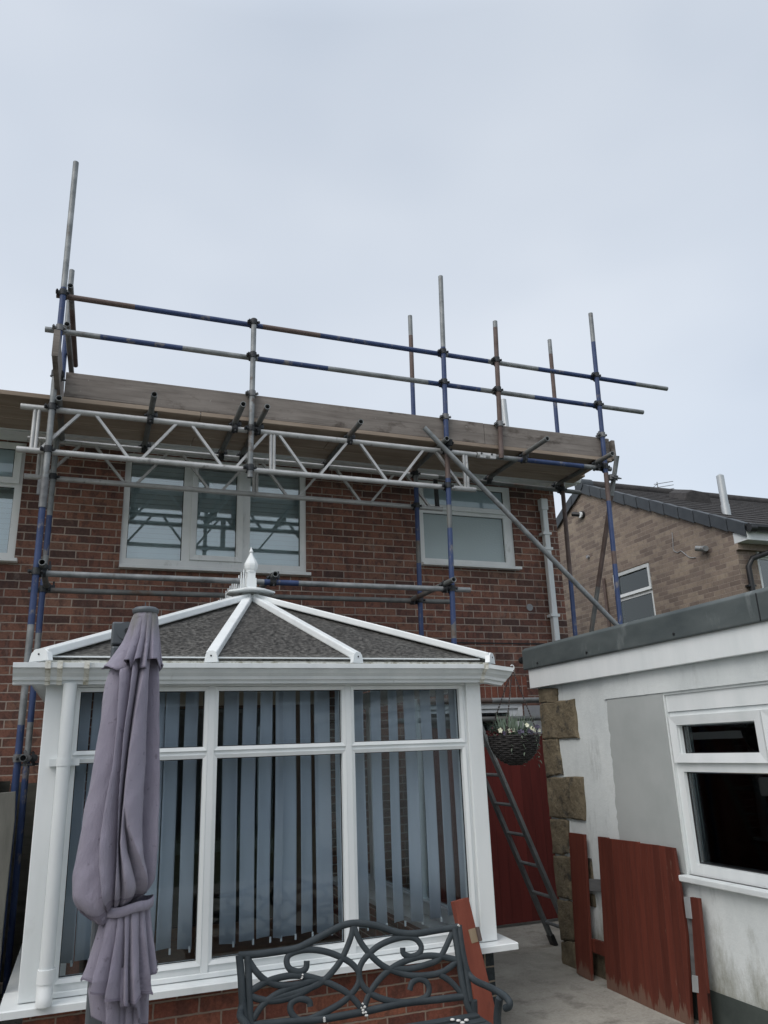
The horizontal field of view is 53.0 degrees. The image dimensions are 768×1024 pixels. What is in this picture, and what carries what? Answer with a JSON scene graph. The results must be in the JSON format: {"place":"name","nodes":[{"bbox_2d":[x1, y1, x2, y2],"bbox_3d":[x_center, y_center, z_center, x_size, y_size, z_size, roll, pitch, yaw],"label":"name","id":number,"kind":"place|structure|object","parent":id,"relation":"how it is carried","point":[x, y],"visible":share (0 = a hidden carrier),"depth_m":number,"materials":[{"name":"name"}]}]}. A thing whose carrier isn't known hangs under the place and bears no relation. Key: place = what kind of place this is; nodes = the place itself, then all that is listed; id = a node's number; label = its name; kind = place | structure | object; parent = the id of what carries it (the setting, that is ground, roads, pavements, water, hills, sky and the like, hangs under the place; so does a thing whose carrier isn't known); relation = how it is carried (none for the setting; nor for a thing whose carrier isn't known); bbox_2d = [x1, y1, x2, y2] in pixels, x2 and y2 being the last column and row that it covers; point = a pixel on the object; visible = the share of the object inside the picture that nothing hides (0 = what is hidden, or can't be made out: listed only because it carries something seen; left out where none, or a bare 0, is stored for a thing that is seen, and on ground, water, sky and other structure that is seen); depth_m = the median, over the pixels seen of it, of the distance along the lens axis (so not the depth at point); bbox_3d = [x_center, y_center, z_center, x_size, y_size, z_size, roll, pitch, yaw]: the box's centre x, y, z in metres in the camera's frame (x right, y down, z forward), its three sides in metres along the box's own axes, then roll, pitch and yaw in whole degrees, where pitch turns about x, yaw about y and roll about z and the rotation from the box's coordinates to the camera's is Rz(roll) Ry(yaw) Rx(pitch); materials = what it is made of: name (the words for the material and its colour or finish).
{"place":"outdoors","nodes":[
{"label":"outdoors","id":0,"kind":"place"},
{"bbox_2d":[0,918,698,1023],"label":"patio","id":1,"kind":"structure","parent":0,"point":[537,981],"depth_m":5.21,"materials":[{"name":"concrete"}]},
{"bbox_2d":[0,791,15,961],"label":"grey board","id":2,"kind":"object","parent":1,"relation":"on","point":[7,810],"visible":1,"depth_m":4.00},
{"bbox_2d":[0,781,36,982],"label":"timber fence","id":3,"kind":"object","parent":1,"relation":"on","point":[25,859],"visible":0.19,"depth_m":6.07,"materials":[{"name":"black wood"}]},
{"bbox_2d":[72,602,162,1023],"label":"parasol","id":4,"kind":"object","parent":1,"relation":"on","point":[114,874],"visible":1,"depth_m":3.11,"materials":[{"name":"fabric"}]},
{"bbox_2d":[0,547,518,1023],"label":"conservatory","id":5,"kind":"object","parent":1,"relation":"on","point":[247,635],"visible":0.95,"depth_m":4.44,"materials":[{"name":"white upvc"},{"name":"glass"},{"name":"dark grey roof shingles"}]},
{"bbox_2d":[60,692,198,966],"bbox_3d":[-1.366,1.662,4.216,0.665,1.400,0.053,4,-18,-20],"label":"vertical blind","id":6,"kind":"object","parent":5,"relation":"attached to","point":[169,721],"visible":0.41,"depth_m":4.23,"materials":[{"name":"grey fabric"}]},
{"bbox_2d":[219,691,341,946],"bbox_3d":[-0.607,1.719,4.491,0.794,1.400,0.053,4,-18,-20],"label":"vertical blind","id":7,"kind":"object","parent":5,"relation":"attached to","point":[284,909],"visible":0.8,"depth_m":4.47,"materials":[{"name":"grey fabric"}]},
{"bbox_2d":[354,690,465,930],"bbox_3d":[0.131,1.775,4.758,0.767,1.400,0.053,4,-18,-20],"label":"vertical blind","id":8,"kind":"object","parent":5,"relation":"attached to","point":[415,866],"visible":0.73,"depth_m":4.75,"materials":[{"name":"grey fabric"}]},
{"bbox_2d":[484,665,542,766],"bbox_3d":[0.818,1.307,4.920,0.506,0.638,0.377,4,-18,-20],"label":"hanging basket","id":9,"kind":"object","parent":5,"relation":"hanging from","point":[513,743],"visible":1,"depth_m":4.79,"materials":[{"name":"wicker"}]},
{"bbox_2d":[0,161,667,999],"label":"scaffolding","id":10,"kind":"object","parent":1,"relation":"on","point":[248,423],"visible":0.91,"depth_m":6.91,"materials":[{"name":"metal"}]},
{"bbox_2d":[235,919,512,1023],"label":"garden bench","id":11,"kind":"object","parent":1,"relation":"on","point":[293,993],"visible":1,"depth_m":3.47,"materials":[{"name":"black metal"}]},
{"bbox_2d":[451,897,493,1023],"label":"wooden plank","id":12,"kind":"object","parent":1,"relation":"on","point":[463,916],"visible":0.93,"depth_m":4.28,"materials":[{"name":"brown wood"}]},
{"bbox_2d":[482,724,558,945],"bbox_3d":[1.077,2.610,6.381,0.805,1.908,0.410,4,-18,-20],"label":"ladder","id":13,"kind":"object","parent":1,"relation":"on","point":[533,893],"visible":0.63,"depth_m":6.33,"materials":[{"name":"grey metal"}]},
{"bbox_2d":[484,731,558,925],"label":"side gate","id":14,"kind":"structure","parent":1,"relation":"on","point":[527,784],"depth_m":7.34,"materials":[{"name":"red wood"}]},
{"bbox_2d":[569,832,712,1023],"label":"dismantled gate","id":15,"kind":"structure","parent":1,"relation":"on","point":[651,947],"depth_m":4.96,"materials":[{"name":"wood"}]},
{"bbox_2d":[155,885,561,961],"bbox_3d":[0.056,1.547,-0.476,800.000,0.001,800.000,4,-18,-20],"label":"ground","id":16,"kind":"structure","parent":0,"point":[216,906],"depth_m":8.65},
{"bbox_2d":[0,399,580,942],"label":"brick house","id":17,"kind":"structure","parent":16,"relation":"on","point":[510,607],"depth_m":7.95,"materials":[{"name":"brick"}]},
{"bbox_2d":[0,441,26,562],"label":"window","id":18,"kind":"structure","parent":17,"relation":"in","point":[12,463],"depth_m":7.13,"materials":[{"name":"grey plastic"}]},
{"bbox_2d":[119,453,310,576],"bbox_3d":[-1.657,0.050,7.737,1.839,1.170,0.247,4,-18,-20],"label":"window","id":19,"kind":"structure","parent":17,"relation":"in","point":[196,554],"depth_m":7.75,"materials":[{"name":"grey plastic"}]},
{"bbox_2d":[418,480,521,570],"bbox_3d":[0.944,0.150,8.664,1.205,0.995,0.165,4,-18,-20],"label":"window","id":20,"kind":"structure","parent":17,"relation":"in","point":[482,533],"depth_m":8.68,"materials":[{"name":"grey plastic"}]},
{"bbox_2d":[518,587,767,1023],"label":"garage","id":21,"kind":"structure","parent":16,"relation":"on","point":[655,729],"depth_m":4.86,"materials":[{"name":"paint"}]},
{"bbox_2d":[665,684,767,898],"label":"window","id":22,"kind":"structure","parent":21,"relation":"in","point":[725,815],"depth_m":4.57,"materials":[{"name":"white plastic"}]},
{"bbox_2d":[0,0,767,517],"label":"sky","id":23,"kind":"structure","parent":0,"point":[318,166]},
{"bbox_2d":[556,474,767,636],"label":"brick house","id":24,"kind":"structure","parent":0,"point":[676,549],"depth_m":13.43,"materials":[{"name":"brick"}]},
{"bbox_2d":[613,562,655,622],"bbox_3d":[4.473,1.554,13.674,0.104,1.125,1.040,4,-18,-20],"label":"window","id":25,"kind":"structure","parent":24,"relation":"in","point":[635,584],"depth_m":13.67,"materials":[{"name":"white plastic"}]},
{"bbox_2d":[756,552,767,587],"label":"window","id":26,"kind":"structure","parent":24,"relation":"in","point":[762,562],"depth_m":11.67,"materials":[{"name":"white plastic"}]}
]}

